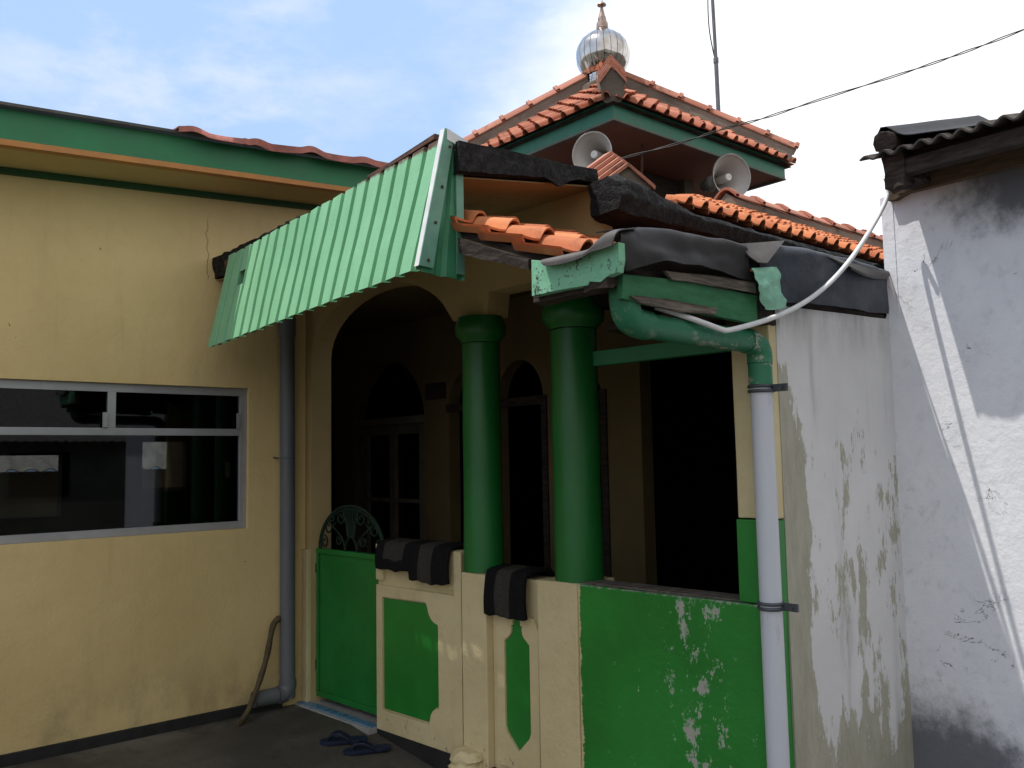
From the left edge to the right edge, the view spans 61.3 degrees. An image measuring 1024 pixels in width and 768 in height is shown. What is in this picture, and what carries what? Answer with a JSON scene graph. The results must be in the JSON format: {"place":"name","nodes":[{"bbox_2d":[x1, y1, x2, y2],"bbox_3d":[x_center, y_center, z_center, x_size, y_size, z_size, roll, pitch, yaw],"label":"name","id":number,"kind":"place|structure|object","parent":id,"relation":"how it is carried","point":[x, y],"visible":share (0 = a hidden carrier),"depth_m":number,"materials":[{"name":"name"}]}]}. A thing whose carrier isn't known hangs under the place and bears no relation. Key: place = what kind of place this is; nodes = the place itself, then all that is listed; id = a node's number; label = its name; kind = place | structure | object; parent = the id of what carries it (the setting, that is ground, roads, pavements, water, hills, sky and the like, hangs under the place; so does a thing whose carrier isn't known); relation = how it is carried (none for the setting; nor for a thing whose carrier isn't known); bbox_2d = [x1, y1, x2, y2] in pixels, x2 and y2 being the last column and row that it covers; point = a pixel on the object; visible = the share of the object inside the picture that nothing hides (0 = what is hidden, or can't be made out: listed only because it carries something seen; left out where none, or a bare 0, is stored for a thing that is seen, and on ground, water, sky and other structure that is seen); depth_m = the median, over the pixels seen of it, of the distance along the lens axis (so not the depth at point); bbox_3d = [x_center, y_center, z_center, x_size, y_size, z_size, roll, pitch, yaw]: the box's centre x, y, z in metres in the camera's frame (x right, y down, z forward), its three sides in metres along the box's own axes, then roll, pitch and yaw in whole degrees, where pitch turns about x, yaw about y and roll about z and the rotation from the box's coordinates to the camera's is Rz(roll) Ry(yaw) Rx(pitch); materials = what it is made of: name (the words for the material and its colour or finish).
{"place":"outdoors","nodes":[
{"label":"outdoors","id":0,"kind":"place"},
{"bbox_2d":[4,704,432,767],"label":"ground","id":1,"kind":"structure","parent":0,"point":[290,736],"depth_m":4.60,"materials":[{"name":"grey concrete"}]},
{"bbox_2d":[0,101,386,767],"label":"annex building","id":2,"kind":"structure","parent":1,"relation":"on","point":[138,509],"depth_m":4.89,"materials":[{"name":"beige paint"}]},
{"bbox_2d":[0,379,246,544],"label":"window","id":3,"kind":"structure","parent":2,"relation":"in","point":[79,460],"depth_m":4.88,"materials":[{"name":"metal"}]},
{"bbox_2d":[250,315,296,707],"bbox_3d":[-1.468,0.715,5.370,0.275,2.486,0.112,3,-6,-40],"label":"grey drainpipe","id":4,"kind":"object","parent":2,"relation":"attached to","point":[283,691],"visible":0.95,"depth_m":5.37,"materials":[{"name":"plastic"}]},
{"bbox_2d":[236,615,280,725],"bbox_3d":[-1.507,1.700,5.168,0.058,0.567,0.389,-3,-6,26],"label":"wooden walking stick","id":5,"kind":"object","parent":1,"relation":"on","point":[260,678],"visible":1,"depth_m":5.19,"materials":[{"name":"brown wood"}]},
{"bbox_2d":[320,730,366,745],"bbox_3d":[-0.920,1.928,4.722,0.256,0.060,0.096,0,-5,-14],"label":"flip flop","id":6,"kind":"object","parent":1,"relation":"on","point":[333,740],"visible":0.98,"depth_m":4.69,"materials":[{"name":"blue plastic"}]},
{"bbox_2d":[343,739,390,755],"bbox_3d":[-0.777,1.941,4.639,0.256,0.060,0.096,1,-5,-20],"label":"flip flop","id":7,"kind":"object","parent":1,"relation":"on","point":[356,748],"visible":1,"depth_m":4.61,"materials":[{"name":"blue plastic"}]},
{"bbox_2d":[212,0,913,767],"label":"mosque building","id":8,"kind":"structure","parent":1,"relation":"on","point":[510,400],"depth_m":4.21,"materials":[{"name":"beige paint"}]},
{"bbox_2d":[207,128,465,347],"bbox_3d":[-1.008,-0.605,4.221,0.236,0.677,2.305,3,-6,-40],"label":"metal awning","id":9,"kind":"object","parent":8,"relation":"attached to","point":[387,222],"visible":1,"depth_m":3.78,"materials":[{"name":"metal"}]},
{"bbox_2d":[315,505,383,714],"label":"metal gate","id":10,"kind":"structure","parent":8,"relation":"attached to","point":[346,648],"depth_m":5.25,"materials":[{"name":"green metal"}]},
{"bbox_2d":[361,422,425,553],"bbox_3d":[-0.974,1.225,7.165,0.046,1.770,1.000,3,-6,-40],"label":"window","id":11,"kind":"structure","parent":8,"relation":"in","point":[392,456],"depth_m":7.19,"materials":[{"name":"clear glass"}]},
{"bbox_2d":[375,538,422,571],"bbox_3d":[-0.575,1.013,4.837,0.356,0.285,0.224,-6,-7,45],"label":"cloth mat","id":12,"kind":"object","parent":8,"relation":"hanging from","point":[391,554],"visible":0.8,"depth_m":4.80,"materials":[{"name":"black fabric"}]},
{"bbox_2d":[408,540,463,585],"bbox_3d":[-0.368,0.989,4.628,0.239,0.286,0.324,4,-7,-45],"label":"cloth mat","id":13,"kind":"object","parent":8,"relation":"hanging from","point":[428,561],"visible":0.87,"depth_m":4.55,"materials":[{"name":"black fabric"}]},
{"bbox_2d":[483,564,554,620],"bbox_3d":[0.038,1.035,4.226,0.281,0.285,0.240,-6,-7,45],"label":"cloth mat","id":14,"kind":"object","parent":8,"relation":"hanging from","point":[504,595],"visible":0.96,"depth_m":4.15,"materials":[{"name":"black fabric"}]},
{"bbox_2d":[540,228,636,265],"bbox_3d":[0.242,-0.441,2.817,0.136,0.099,0.379,3,-6,-40],"label":"rubber sheet","id":15,"kind":"object","parent":8,"relation":"on","point":[607,239],"visible":0.98,"depth_m":2.73,"materials":[{"name":"grey rubber"}]},
{"bbox_2d":[572,131,643,173],"bbox_3d":[0.870,-1.919,7.205,0.718,0.481,0.344,3,-6,-40],"label":"loudspeaker","id":16,"kind":"object","parent":8,"relation":"attached to","point":[590,147],"visible":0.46,"depth_m":7.09,"materials":[{"name":"metal"}]},
{"bbox_2d":[596,227,751,279],"bbox_3d":[0.580,-0.431,2.943,0.720,0.192,0.146,3,-6,-40],"label":"rubber sheet","id":17,"kind":"object","parent":8,"relation":"on","point":[644,246],"visible":0.91,"depth_m":2.86,"materials":[{"name":"black rubber"}]},
{"bbox_2d":[609,288,798,767],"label":"rain pipe","id":18,"kind":"object","parent":8,"relation":"attached to","point":[633,319],"visible":0.96,"depth_m":3.14,"materials":[{"name":"white plastic"}]},
{"bbox_2d":[707,0,720,110],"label":"antenna mast","id":19,"kind":"object","parent":8,"relation":"on","point":[716,70],"visible":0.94,"depth_m":8.67,"materials":[{"name":"grey metal"}]},
{"bbox_2d":[700,153,750,198],"bbox_3d":[1.871,-1.817,7.817,0.398,0.396,0.470,1,-5,-19],"label":"loudspeaker","id":20,"kind":"object","parent":8,"relation":"attached to","point":[731,170],"visible":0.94,"depth_m":7.71,"materials":[{"name":"metal"}]},
{"bbox_2d":[751,267,786,309],"bbox_3d":[0.951,-0.354,3.162,0.220,0.167,0.035,3,-6,-40],"label":"metal scrap","id":21,"kind":"object","parent":8,"relation":"hanging from","point":[771,296],"visible":1,"depth_m":3.15,"materials":[{"name":"green metal"}]},
{"bbox_2d":[655,190,890,332],"bbox_3d":[1.096,-0.549,3.344,1.492,0.786,0.081,3,-6,-36],"label":"white conduit","id":22,"kind":"object","parent":8,"relation":"attached to","point":[818,292],"visible":0.91,"depth_m":3.24,"materials":[{"name":"white plastic"}]},
{"bbox_2d":[622,29,1023,158],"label":"power cable","id":23,"kind":"object","parent":8,"relation":"attached to","point":[908,71],"visible":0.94,"depth_m":5.73,"materials":[{"name":"black rubber"}]},
{"bbox_2d":[760,245,888,313],"bbox_3d":[1.265,-0.421,3.596,1.110,0.305,0.177,4,-7,-43],"label":"rubber sheet","id":24,"kind":"object","parent":8,"relation":"on","point":[805,273],"visible":0.65,"depth_m":3.50,"materials":[{"name":"black rubber"}]},
{"bbox_2d":[742,240,784,262],"bbox_3d":[0.961,-0.497,3.211,0.321,0.139,0.059,4,-7,-44],"label":"rubber sheet","id":25,"kind":"object","parent":24,"relation":"attached to","point":[761,252],"visible":1,"depth_m":3.16,"materials":[{"name":"grey rubber"}]},
{"bbox_2d":[827,256,889,278],"bbox_3d":[1.513,-0.494,3.719,0.597,0.069,0.034,4,-7,-43],"label":"rubber sheet","id":26,"kind":"object","parent":24,"relation":"attached to","point":[869,272],"visible":0.96,"depth_m":3.74,"materials":[{"name":"grey rubber"}]},
{"bbox_2d":[859,110,1023,767],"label":"neighbour building","id":27,"kind":"structure","parent":1,"relation":"on","point":[952,215],"depth_m":3.64,"materials":[{"name":"paint"}]},
{"bbox_2d":[0,0,1023,235],"label":"sky","id":28,"kind":"structure","parent":0,"point":[373,79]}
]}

